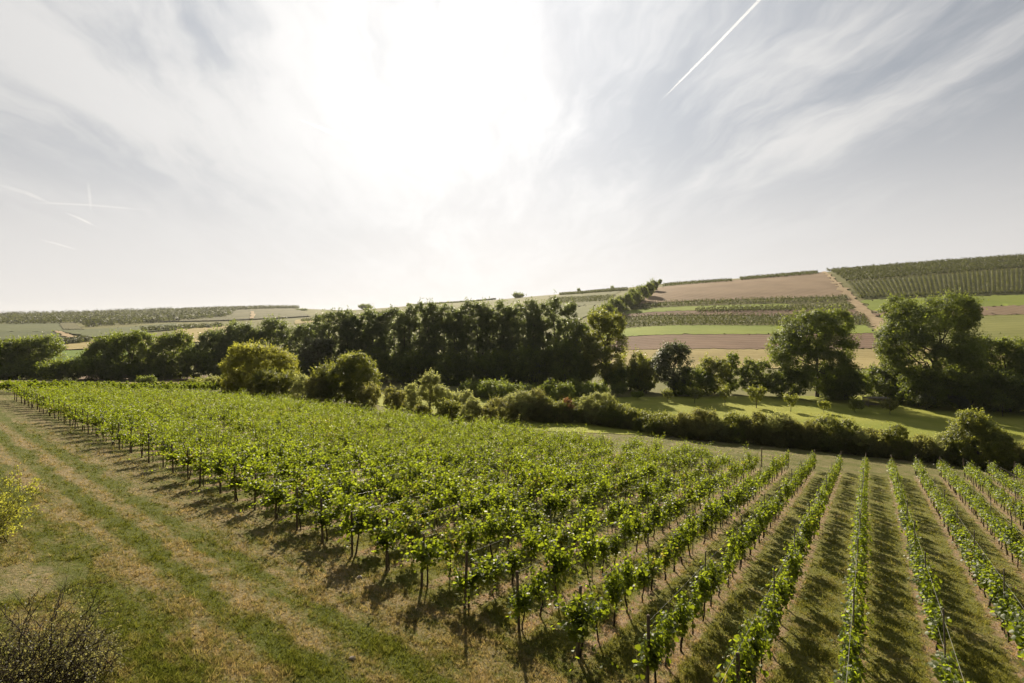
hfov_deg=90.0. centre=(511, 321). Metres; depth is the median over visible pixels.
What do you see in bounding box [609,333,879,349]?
ploughed field
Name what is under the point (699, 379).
shrub
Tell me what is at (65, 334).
hill lane
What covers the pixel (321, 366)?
thicket
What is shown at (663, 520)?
grapevine
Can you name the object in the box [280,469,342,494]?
grapevine
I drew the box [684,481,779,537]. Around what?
grapevine
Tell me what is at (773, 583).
trellis stake
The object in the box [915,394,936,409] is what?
fruit tree
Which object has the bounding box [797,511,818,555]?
grapevine
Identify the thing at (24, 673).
thorn bush
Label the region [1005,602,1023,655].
grapevine
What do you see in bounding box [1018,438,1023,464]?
hedge shrub
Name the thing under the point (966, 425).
hedge tree
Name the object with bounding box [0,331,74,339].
hill vineyard
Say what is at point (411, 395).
shrub
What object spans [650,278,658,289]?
hedgerow tree
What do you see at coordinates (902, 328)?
broadleaf tree
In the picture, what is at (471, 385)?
shrub
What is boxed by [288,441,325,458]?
grapevine
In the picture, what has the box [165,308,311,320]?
field
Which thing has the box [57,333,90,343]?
valley thicket
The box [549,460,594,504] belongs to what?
grapevine
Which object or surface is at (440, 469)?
grapevine
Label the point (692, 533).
grapevine
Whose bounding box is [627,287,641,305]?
hedgerow tree
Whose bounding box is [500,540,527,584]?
grapevine
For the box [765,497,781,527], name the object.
grapevine
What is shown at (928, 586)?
grapevine
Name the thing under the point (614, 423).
hedge shrub
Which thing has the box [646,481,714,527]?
grapevine
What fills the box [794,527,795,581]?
trellis stake
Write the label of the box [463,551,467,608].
end post
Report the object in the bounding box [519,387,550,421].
hedge shrub
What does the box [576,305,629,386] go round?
broadleaf tree
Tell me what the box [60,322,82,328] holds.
bare hillside
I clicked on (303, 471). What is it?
grapevine
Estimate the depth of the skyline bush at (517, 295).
797.02 m
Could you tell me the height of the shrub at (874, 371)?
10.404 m
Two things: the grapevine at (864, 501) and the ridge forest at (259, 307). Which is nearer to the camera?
the grapevine at (864, 501)
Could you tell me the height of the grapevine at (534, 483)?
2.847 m
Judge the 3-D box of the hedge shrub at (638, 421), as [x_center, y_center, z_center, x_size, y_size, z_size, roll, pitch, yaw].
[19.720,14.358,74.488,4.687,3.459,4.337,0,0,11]
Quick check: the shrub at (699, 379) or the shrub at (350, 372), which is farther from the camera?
the shrub at (699, 379)
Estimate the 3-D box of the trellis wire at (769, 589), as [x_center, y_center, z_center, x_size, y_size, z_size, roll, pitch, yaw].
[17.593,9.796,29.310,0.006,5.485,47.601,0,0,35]
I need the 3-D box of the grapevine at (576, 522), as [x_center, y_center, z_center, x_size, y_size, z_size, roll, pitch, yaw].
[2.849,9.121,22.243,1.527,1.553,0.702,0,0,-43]
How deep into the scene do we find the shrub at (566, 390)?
103.25 m
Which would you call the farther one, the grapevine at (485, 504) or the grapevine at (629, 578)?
the grapevine at (485, 504)
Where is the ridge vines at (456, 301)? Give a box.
[408,298,495,305]
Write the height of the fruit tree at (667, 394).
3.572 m
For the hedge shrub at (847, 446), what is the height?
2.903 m
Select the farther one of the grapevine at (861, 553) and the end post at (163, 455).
the end post at (163, 455)
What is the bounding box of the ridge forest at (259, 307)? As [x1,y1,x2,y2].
[175,304,299,309]
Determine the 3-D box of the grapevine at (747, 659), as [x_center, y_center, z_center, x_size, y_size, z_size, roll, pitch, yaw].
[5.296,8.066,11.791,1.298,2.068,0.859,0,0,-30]
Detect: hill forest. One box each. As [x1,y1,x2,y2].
[0,307,177,323]
[82,306,236,326]
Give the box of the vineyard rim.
[858,288,1023,297]
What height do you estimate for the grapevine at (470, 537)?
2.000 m
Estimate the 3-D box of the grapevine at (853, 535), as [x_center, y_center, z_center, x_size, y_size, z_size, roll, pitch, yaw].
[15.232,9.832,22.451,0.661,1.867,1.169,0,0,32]
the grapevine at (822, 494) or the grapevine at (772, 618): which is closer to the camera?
the grapevine at (772, 618)
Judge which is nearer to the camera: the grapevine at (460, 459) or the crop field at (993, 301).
the grapevine at (460, 459)
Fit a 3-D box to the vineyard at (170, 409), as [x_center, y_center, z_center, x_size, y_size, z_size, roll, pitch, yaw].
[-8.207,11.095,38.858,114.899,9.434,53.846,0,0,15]
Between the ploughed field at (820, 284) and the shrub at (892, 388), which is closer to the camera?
the shrub at (892, 388)
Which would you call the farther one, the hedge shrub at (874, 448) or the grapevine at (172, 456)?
the hedge shrub at (874, 448)
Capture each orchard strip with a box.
[613,311,870,327]
[630,294,848,308]
[663,277,731,285]
[695,301,855,311]
[739,270,817,279]
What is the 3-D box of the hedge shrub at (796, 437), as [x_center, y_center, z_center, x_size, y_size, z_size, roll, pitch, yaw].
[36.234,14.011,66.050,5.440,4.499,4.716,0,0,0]
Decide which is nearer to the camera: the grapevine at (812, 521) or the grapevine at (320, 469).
the grapevine at (812, 521)
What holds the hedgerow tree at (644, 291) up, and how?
on the ground at (12, 410)
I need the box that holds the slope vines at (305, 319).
[301,309,400,320]
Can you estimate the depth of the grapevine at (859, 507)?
28.29 m
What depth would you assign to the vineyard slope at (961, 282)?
409.70 m
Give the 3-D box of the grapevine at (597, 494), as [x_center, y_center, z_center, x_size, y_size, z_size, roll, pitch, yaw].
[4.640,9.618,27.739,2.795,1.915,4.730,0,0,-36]
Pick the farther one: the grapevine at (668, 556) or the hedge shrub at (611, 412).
the hedge shrub at (611, 412)
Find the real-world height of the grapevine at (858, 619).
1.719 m
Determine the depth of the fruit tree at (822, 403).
95.77 m
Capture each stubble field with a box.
[64,337,210,348]
[596,347,1003,368]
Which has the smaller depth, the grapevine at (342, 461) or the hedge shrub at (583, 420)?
the grapevine at (342, 461)
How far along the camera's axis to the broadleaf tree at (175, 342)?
140.27 m
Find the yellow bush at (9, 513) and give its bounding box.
[0,465,53,542]
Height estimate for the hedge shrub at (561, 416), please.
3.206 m
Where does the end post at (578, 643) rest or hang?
on the ground at (12, 410)
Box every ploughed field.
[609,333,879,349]
[618,309,878,316]
[640,272,852,303]
[875,305,1023,315]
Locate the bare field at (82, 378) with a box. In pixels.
[79,375,207,379]
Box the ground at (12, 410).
[0,260,1023,682]
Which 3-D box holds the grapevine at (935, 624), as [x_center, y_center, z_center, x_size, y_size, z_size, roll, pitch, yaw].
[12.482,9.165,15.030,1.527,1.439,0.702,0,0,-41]
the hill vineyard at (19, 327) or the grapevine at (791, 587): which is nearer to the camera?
the grapevine at (791, 587)
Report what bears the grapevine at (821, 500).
on the ground at (12, 410)
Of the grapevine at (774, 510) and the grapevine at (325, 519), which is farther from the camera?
the grapevine at (774, 510)
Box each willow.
[297,334,334,378]
[650,339,694,394]
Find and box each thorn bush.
[0,573,133,682]
[47,617,134,681]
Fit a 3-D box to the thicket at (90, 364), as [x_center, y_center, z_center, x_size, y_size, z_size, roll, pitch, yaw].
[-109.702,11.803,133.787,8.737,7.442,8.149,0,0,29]
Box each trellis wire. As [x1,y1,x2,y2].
[519,459,740,571]
[650,462,803,619]
[721,459,836,682]
[846,465,864,682]
[896,473,964,682]
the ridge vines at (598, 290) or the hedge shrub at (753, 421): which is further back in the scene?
the ridge vines at (598, 290)
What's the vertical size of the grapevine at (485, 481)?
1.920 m
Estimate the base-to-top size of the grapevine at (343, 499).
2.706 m
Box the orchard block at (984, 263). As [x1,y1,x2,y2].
[826,253,1023,280]
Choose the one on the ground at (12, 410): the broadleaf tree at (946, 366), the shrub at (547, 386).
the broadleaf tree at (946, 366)
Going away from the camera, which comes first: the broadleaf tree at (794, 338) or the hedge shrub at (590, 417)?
the hedge shrub at (590, 417)
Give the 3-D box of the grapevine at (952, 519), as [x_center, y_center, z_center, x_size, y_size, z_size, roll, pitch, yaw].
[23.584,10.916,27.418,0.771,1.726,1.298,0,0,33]
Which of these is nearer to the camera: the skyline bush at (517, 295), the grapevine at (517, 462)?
the grapevine at (517, 462)
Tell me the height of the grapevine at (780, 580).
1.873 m
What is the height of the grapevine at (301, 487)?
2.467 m
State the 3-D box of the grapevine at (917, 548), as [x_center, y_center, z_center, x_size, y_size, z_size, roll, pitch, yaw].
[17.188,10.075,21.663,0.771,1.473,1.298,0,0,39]
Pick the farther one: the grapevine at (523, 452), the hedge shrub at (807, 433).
the hedge shrub at (807, 433)
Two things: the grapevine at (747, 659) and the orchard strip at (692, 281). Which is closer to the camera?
the grapevine at (747, 659)
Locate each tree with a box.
[0,334,35,374]
[1,330,70,378]
[78,328,121,378]
[98,328,155,376]
[142,327,194,378]
[187,324,235,377]
[213,315,259,361]
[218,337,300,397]
[280,320,316,356]
[415,368,448,414]
[561,319,595,383]
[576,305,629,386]
[587,306,604,320]
[599,301,617,314]
[606,296,626,312]
[609,382,629,396]
[616,293,634,309]
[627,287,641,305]
[631,389,643,397]
[633,283,650,300]
[639,379,656,392]
[642,279,654,295]
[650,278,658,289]
[661,387,673,398]
[685,385,703,402]
[717,386,731,404]
[745,385,766,407]
[764,300,863,399]
[782,392,798,411]
[816,399,830,410]
[847,397,864,410]
[872,285,1000,408]
[878,395,898,410]
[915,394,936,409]
[939,405,1019,470]
[941,336,996,373]
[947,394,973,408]
[981,334,1023,397]
[1004,336,1023,378]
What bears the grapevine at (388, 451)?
on the ground at (12, 410)
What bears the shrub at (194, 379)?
on the ground at (12, 410)
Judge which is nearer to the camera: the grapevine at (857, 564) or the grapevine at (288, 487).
the grapevine at (857, 564)
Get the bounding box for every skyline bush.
[357,303,371,309]
[511,291,524,297]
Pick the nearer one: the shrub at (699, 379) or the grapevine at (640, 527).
the grapevine at (640, 527)
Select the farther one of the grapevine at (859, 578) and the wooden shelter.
the wooden shelter
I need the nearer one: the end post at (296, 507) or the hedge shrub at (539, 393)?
the end post at (296, 507)
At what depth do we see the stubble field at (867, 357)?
205.07 m
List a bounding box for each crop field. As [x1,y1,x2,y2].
[52,350,127,360]
[604,324,874,336]
[623,303,789,314]
[861,294,1023,310]
[882,314,1023,343]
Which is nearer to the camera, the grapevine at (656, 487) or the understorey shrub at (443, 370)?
the grapevine at (656, 487)
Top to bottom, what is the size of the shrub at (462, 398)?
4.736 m
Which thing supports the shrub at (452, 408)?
on the ground at (12, 410)
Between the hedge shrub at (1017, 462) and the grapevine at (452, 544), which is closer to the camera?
the grapevine at (452, 544)
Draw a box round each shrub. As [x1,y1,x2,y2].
[135,374,156,384]
[187,375,203,383]
[197,375,219,389]
[216,372,226,387]
[224,380,235,392]
[246,363,297,398]
[288,370,316,400]
[303,374,336,404]
[307,349,386,404]
[355,379,383,408]
[360,344,394,381]
[381,382,406,410]
[382,347,432,383]
[400,382,422,409]
[413,403,433,416]
[421,347,474,385]
[424,385,458,412]
[435,397,462,421]
[451,389,473,409]
[458,378,488,396]
[458,393,483,423]
[466,348,514,382]
[476,376,508,398]
[477,400,498,423]
[488,395,524,420]
[496,381,524,399]
[501,389,538,420]
[509,342,560,385]
[519,382,538,396]
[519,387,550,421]
[528,400,556,422]
[533,396,568,421]
[537,379,556,397]
[541,407,571,422]
[545,339,595,386]
[548,380,576,401]
[557,395,575,418]
[563,407,582,422]
[567,398,590,422]
[569,377,588,397]
[576,412,593,423]
[577,390,616,424]
[582,380,611,400]
[586,405,614,424]
[594,395,629,427]
[603,415,631,428]
[604,357,647,390]
[613,401,640,428]
[622,416,637,430]
[626,347,658,391]
[631,408,660,431]
[639,409,677,434]
[649,420,680,436]
[663,413,695,438]
[667,363,717,395]
[675,406,721,439]
[691,418,721,438]
[693,353,733,393]
[702,414,730,440]
[707,429,742,442]
[722,351,739,393]
[722,410,750,443]
[730,425,757,443]
[735,356,772,394]
[737,410,766,442]
[749,425,777,445]
[757,408,795,445]
[762,367,811,397]
[762,427,798,447]
[771,418,814,447]
[787,430,814,449]
[793,413,828,450]
[811,410,860,452]
[819,363,874,400]
[829,432,861,454]
[836,424,877,453]
[844,440,879,455]
[857,425,891,457]
[862,359,905,400]
[867,439,902,459]
[874,365,918,402]
[880,420,914,456]
[887,438,920,460]
[902,433,936,461]
[911,446,941,461]
[917,431,958,462]
[931,449,970,465]
[938,431,980,455]
[987,435,1023,466]
[998,452,1023,469]
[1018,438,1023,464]
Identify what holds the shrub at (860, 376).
on the ground at (12, 410)
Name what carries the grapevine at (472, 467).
on the ground at (12, 410)
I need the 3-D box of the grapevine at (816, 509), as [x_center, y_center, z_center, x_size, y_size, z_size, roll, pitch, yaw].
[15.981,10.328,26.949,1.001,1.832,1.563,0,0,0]
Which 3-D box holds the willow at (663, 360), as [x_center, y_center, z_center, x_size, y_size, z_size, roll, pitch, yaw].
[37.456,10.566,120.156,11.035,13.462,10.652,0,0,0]
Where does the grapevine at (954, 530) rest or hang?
on the ground at (12, 410)
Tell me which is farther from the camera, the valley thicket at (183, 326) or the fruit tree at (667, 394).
the valley thicket at (183, 326)
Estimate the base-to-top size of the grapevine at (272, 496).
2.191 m
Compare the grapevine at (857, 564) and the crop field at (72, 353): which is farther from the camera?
the crop field at (72, 353)
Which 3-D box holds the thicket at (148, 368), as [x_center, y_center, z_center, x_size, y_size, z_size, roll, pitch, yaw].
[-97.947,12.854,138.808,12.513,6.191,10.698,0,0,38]
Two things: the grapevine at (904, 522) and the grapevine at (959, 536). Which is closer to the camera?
the grapevine at (959, 536)
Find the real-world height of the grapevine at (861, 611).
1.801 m
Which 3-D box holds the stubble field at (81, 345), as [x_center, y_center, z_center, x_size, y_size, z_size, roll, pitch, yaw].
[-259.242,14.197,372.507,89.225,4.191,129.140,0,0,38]
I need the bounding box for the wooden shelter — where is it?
[861,396,889,406]
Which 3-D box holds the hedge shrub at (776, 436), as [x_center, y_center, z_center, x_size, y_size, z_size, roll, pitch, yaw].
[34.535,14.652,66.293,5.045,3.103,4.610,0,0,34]
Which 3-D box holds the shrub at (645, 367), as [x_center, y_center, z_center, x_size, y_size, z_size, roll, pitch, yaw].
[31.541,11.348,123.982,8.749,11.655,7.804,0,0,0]
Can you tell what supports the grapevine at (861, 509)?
on the ground at (12, 410)
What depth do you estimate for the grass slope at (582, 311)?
418.12 m
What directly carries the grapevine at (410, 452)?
on the ground at (12, 410)
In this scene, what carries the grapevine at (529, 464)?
on the ground at (12, 410)
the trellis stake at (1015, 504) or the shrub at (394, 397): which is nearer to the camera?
the trellis stake at (1015, 504)
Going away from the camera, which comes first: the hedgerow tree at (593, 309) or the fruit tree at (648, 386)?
the fruit tree at (648, 386)
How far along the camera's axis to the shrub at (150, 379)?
99.57 m
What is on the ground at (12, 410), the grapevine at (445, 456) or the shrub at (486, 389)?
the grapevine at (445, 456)
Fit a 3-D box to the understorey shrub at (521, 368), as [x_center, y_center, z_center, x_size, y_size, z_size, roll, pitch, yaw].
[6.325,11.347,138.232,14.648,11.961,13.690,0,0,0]
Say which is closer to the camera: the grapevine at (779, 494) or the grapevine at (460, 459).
the grapevine at (779, 494)
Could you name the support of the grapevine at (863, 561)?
on the ground at (12, 410)
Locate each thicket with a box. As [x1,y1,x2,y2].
[0,360,36,379]
[30,359,67,379]
[50,352,88,379]
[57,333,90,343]
[70,353,113,379]
[96,359,138,380]
[127,361,175,380]
[140,322,223,331]
[174,340,216,379]
[206,361,240,376]
[284,353,322,380]
[310,360,339,382]
[895,368,956,407]
[934,364,995,408]
[971,363,1023,413]
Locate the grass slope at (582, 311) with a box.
[545,304,603,319]
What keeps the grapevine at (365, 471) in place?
on the ground at (12, 410)
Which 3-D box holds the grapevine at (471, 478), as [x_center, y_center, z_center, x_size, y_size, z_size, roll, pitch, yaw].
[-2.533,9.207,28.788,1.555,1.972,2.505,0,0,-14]
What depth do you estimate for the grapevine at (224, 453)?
29.47 m
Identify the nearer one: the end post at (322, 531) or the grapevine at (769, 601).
the grapevine at (769, 601)
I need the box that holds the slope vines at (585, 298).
[548,294,614,302]
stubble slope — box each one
[176,326,227,336]
[294,316,359,323]
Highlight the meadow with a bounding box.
[337,393,1023,444]
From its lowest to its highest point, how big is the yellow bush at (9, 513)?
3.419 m
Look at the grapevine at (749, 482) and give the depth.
32.21 m
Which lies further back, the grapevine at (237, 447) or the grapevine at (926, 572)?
the grapevine at (237, 447)
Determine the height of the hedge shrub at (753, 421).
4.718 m
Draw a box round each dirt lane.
[823,271,858,300]
[848,300,885,329]
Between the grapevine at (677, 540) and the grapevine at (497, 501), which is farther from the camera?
the grapevine at (497, 501)
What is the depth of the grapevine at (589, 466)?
36.01 m
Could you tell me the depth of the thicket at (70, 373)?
133.95 m
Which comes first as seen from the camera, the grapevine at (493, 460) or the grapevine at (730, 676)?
the grapevine at (730, 676)
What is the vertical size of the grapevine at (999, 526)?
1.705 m
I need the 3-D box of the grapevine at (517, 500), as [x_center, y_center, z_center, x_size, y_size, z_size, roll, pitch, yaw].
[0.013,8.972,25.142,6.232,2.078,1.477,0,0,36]
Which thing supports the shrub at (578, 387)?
on the meadow
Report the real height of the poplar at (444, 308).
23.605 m
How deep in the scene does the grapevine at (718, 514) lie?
25.94 m
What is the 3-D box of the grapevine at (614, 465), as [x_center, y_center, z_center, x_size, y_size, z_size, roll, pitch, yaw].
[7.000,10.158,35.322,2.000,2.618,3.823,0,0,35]
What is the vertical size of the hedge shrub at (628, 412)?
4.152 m
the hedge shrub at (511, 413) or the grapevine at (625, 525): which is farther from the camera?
the hedge shrub at (511, 413)
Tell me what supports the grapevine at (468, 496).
on the ground at (12, 410)
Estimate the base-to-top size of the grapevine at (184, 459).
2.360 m
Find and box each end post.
[118,423,119,448]
[148,434,149,462]
[162,438,163,467]
[171,444,173,473]
[187,450,188,479]
[199,452,201,486]
[219,458,220,492]
[234,466,235,500]
[254,473,256,509]
[274,478,277,519]
[296,487,297,530]
[320,498,323,542]
[350,511,352,555]
[385,518,387,569]
[420,533,424,588]
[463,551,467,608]
[516,571,520,631]
[576,585,581,656]
[646,614,649,682]
[735,652,740,682]
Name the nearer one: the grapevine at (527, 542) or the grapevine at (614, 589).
the grapevine at (614, 589)
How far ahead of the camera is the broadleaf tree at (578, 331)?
136.57 m
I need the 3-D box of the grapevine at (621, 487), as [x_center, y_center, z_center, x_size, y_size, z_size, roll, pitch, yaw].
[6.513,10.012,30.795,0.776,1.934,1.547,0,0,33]
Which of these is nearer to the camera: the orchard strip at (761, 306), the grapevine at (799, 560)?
the grapevine at (799, 560)
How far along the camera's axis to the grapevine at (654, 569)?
18.20 m
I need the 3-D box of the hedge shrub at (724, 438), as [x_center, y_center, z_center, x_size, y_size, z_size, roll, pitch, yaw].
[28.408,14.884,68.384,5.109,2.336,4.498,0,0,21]
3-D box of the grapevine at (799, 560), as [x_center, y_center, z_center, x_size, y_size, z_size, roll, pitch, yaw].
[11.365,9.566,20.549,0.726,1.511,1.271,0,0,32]
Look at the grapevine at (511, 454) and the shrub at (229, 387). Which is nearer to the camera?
the grapevine at (511, 454)
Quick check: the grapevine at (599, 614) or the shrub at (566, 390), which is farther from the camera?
the shrub at (566, 390)
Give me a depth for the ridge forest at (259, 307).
1658.98 m
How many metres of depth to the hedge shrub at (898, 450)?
60.01 m
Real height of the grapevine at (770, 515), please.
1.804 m
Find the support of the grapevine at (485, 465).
on the ground at (12, 410)
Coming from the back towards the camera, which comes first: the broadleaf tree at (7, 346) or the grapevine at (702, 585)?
the broadleaf tree at (7, 346)
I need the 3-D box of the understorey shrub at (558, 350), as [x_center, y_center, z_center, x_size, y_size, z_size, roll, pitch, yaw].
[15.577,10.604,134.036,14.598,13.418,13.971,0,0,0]
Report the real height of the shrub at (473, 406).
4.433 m
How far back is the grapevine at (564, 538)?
21.07 m
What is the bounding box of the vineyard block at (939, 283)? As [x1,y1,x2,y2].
[848,268,1022,297]
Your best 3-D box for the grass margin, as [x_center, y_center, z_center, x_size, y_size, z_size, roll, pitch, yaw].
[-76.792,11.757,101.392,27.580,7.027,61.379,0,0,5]
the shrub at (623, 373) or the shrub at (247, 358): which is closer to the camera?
the shrub at (247, 358)
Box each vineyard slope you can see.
[547,291,619,306]
[846,269,1023,298]
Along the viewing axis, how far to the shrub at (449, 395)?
77.25 m
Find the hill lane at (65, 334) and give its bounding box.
[55,331,76,336]
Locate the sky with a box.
[0,0,1023,312]
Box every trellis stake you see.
[607,488,607,525]
[647,533,648,594]
[773,566,774,631]
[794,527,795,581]
[853,588,854,622]
[914,520,915,545]
[943,608,945,657]
[1003,568,1004,633]
[1015,488,1015,521]
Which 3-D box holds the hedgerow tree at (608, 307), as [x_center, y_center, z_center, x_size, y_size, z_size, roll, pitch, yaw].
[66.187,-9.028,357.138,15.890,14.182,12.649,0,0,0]
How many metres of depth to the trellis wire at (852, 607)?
13.14 m
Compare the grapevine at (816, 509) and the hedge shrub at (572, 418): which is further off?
the hedge shrub at (572, 418)
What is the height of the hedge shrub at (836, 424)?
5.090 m
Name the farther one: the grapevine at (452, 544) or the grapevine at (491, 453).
the grapevine at (491, 453)
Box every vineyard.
[0,323,79,331]
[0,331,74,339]
[0,379,222,390]
[4,377,1023,681]
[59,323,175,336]
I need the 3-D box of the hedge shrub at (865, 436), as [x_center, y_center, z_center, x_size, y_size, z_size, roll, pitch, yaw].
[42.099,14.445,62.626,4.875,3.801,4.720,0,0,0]
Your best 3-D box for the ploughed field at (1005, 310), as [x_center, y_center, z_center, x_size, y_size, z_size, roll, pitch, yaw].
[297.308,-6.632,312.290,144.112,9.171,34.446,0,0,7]
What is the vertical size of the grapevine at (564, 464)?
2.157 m
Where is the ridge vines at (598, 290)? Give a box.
[559,287,627,294]
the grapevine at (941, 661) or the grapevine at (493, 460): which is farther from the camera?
the grapevine at (493, 460)
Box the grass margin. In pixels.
[0,380,186,385]
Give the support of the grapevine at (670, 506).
on the ground at (12, 410)
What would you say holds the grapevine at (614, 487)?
on the ground at (12, 410)
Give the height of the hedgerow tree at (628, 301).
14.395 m
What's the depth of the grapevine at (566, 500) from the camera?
25.11 m
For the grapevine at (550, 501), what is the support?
on the ground at (12, 410)
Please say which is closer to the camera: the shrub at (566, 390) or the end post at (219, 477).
the end post at (219, 477)
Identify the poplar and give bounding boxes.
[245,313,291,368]
[307,305,363,365]
[339,303,392,376]
[360,304,415,380]
[394,297,446,382]
[418,301,468,379]
[443,297,498,381]
[473,298,518,381]
[495,294,545,381]
[519,291,582,383]
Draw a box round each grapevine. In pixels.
[122,440,209,472]
[139,440,217,478]
[151,447,216,485]
[185,435,236,491]
[190,462,291,497]
[198,447,223,476]
[202,440,252,458]
[202,443,303,496]
[205,463,287,500]
[211,443,244,476]
[224,442,274,489]
[234,442,279,464]
[234,474,298,518]
[236,437,280,476]
[237,440,266,470]
[241,468,302,504]
[246,462,330,499]
[267,432,306,461]
[267,434,316,460]
[267,442,310,478]
[268,447,319,481]
[278,480,341,529]
[279,488,364,540]
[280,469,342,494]
[282,454,309,497]
[285,439,331,475]
[287,468,351,511]
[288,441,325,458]
[290,447,334,466]
[304,455,348,495]
[305,447,337,468]
[311,457,355,504]
[316,438,346,459]
[316,448,338,474]
[317,448,358,480]
[320,446,375,470]
[324,436,378,478]
[327,490,377,554]
[329,472,391,525]
[336,465,365,504]
[337,498,430,569]
[338,458,418,507]
[342,464,384,511]
[353,446,400,462]
[353,494,403,545]
[358,451,382,479]
[358,469,434,513]
[362,455,395,497]
[364,441,415,471]
[364,448,384,465]
[376,486,429,536]
[378,459,412,504]
[378,471,410,523]
[378,503,469,560]
[384,512,483,574]
[386,464,399,479]
[388,451,408,472]
[391,445,403,460]
[392,509,501,586]
[393,453,415,475]
[393,493,466,525]
[396,452,428,500]
[397,549,508,606]
[399,442,431,465]
[400,442,414,462]
[408,465,446,518]
[409,440,456,464]
[410,464,498,522]
[411,449,450,470]
[419,459,436,486]
[421,478,451,528]
[422,462,454,494]
[425,472,489,505]
[427,444,471,471]
[430,442,464,468]
[434,456,460,481]
[436,441,471,468]
[436,456,474,479]
[437,497,544,558]
[441,437,484,468]
[442,461,465,500]
[444,485,484,524]
[445,479,513,527]
[456,452,510,478]
[456,541,535,610]
[458,515,483,566]
[461,468,477,491]
[463,468,531,498]
[467,454,498,476]
[467,503,574,573]
[468,443,509,473]
[472,467,516,485]
[475,446,491,467]
[475,450,517,480]
[477,492,570,551]
[478,480,513,528]
[479,458,526,483]
[480,451,510,472]
[482,471,527,500]
[485,482,561,520]
[488,474,518,499]
[493,445,556,487]
[497,442,533,466]
[498,487,546,547]
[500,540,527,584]
[501,456,543,491]
[506,583,534,630]
[507,455,552,477]
[511,481,540,517]
[513,494,572,530]
[513,510,608,618]
[517,443,529,461]
[517,461,544,498]
[517,464,570,508]
[522,453,538,475]
[523,470,584,533]
[524,563,552,616]
[529,460,560,496]
[530,452,577,492]
[532,478,585,524]
[533,450,571,484]
[534,449,580,469]
[535,519,556,564]
[536,576,641,682]
[539,448,573,468]
[545,513,601,552]
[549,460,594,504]
[549,466,587,493]
[554,452,589,477]
[555,471,604,510]
[556,452,600,489]
[564,492,643,531]
[564,511,609,583]
[567,513,590,549]
[571,455,606,472]
[571,463,592,494]
[572,465,613,489]
[572,472,644,505]
[583,465,646,509]
[586,472,631,498]
[587,590,610,640]
[592,460,643,481]
[593,531,610,573]
[594,462,617,479]
[596,450,628,476]
[599,494,687,557]
[599,558,630,625]
[601,482,676,521]
[603,459,680,489]
[603,499,617,531]
[604,456,663,479]
[604,530,627,562]
[612,463,643,499]
[615,545,647,612]
[617,471,629,498]
[618,461,650,496]
[624,471,667,512]
[626,448,669,482]
[627,505,648,551]
[629,562,651,602]
[631,492,684,538]
[632,617,671,682]
[635,470,678,503]
[637,551,666,590]
[640,513,655,545]
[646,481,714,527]
[651,467,678,501]
[651,471,751,508]
[651,482,718,511]
[651,604,678,666]
[654,475,711,493]
[654,477,664,504]
[654,536,680,580]
[656,502,672,533]
[656,587,695,651]
[662,494,679,528]
[666,524,684,571]
[671,476,713,512]
[673,474,682,495]
[674,468,689,492]
[675,467,764,497]
[676,516,691,563]
[683,506,698,555]
[683,573,709,634]
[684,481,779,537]
[689,565,713,621]
[693,473,795,515]
[695,507,713,543]
[698,496,771,526]
[699,552,726,606]
[700,472,712,503]
[704,471,715,497]
[708,496,725,532]
[713,481,769,506]
[713,484,746,522]
[713,646,751,682]
[715,550,730,596]
[720,518,743,577]
[721,540,738,586]
[725,472,780,505]
[726,621,768,682]
[728,495,740,518]
[732,526,753,569]
[733,602,771,682]
[735,515,756,561]
[737,495,746,511]
[742,513,764,554]
[746,518,766,548]
[748,504,767,542]
[750,580,788,623]
[757,500,770,537]
[757,597,782,641]
[757,608,775,671]
[758,566,793,623]
[761,498,774,531]
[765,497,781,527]
[768,495,780,522]
[773,488,789,514]
[774,496,784,518]
[775,540,802,597]
[775,561,807,608]
[776,477,792,506]
[788,532,810,568]
[791,539,805,570]
[793,562,805,585]
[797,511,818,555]
[800,499,823,522]
[801,507,818,546]
[806,508,818,541]
[811,486,828,508]
[812,511,823,538]
[813,497,829,524]
[815,493,828,508]
[829,653,865,682]
[831,575,868,607]
[831,616,872,682]
[837,618,871,661]
[840,541,868,569]
[840,595,873,647]
[841,588,869,625]
[844,559,868,600]
[847,555,871,588]
[847,555,874,579]
[848,528,872,562]
[850,506,869,521]
[850,518,872,543]
[851,510,871,531]
[851,529,867,556]
[854,487,868,511]
[854,500,872,517]
[854,505,871,527]
[856,497,868,514]
[898,507,910,522]
[898,513,917,541]
[900,517,919,537]
[903,547,923,580]
[904,528,921,549]
[904,536,928,556]
[907,542,924,565]
[907,561,931,602]
[908,550,930,573]
[914,557,941,596]
[916,564,944,615]
[916,579,943,639]
[919,603,952,653]
[925,648,969,678]
[929,653,972,682]
[942,509,960,540]
[943,668,963,682]
[945,523,961,545]
[951,520,973,559]
[954,532,969,565]
[959,534,982,572]
[962,542,984,579]
[964,545,992,589]
[964,558,997,608]
[969,555,991,597]
[984,567,1009,619]
[987,588,1006,629]
[989,518,1007,548]
[990,583,1022,642]
[995,514,1010,554]
[998,598,1023,658]
[1000,521,1023,561]
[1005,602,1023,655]
[1006,538,1023,567]
[1015,535,1023,560]
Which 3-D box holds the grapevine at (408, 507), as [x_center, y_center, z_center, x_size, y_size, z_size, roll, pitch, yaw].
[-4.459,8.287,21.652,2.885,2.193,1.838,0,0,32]
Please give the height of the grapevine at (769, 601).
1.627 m
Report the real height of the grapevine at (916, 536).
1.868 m
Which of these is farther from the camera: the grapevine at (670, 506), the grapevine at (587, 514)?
the grapevine at (670, 506)
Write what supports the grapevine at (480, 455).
on the ground at (12, 410)

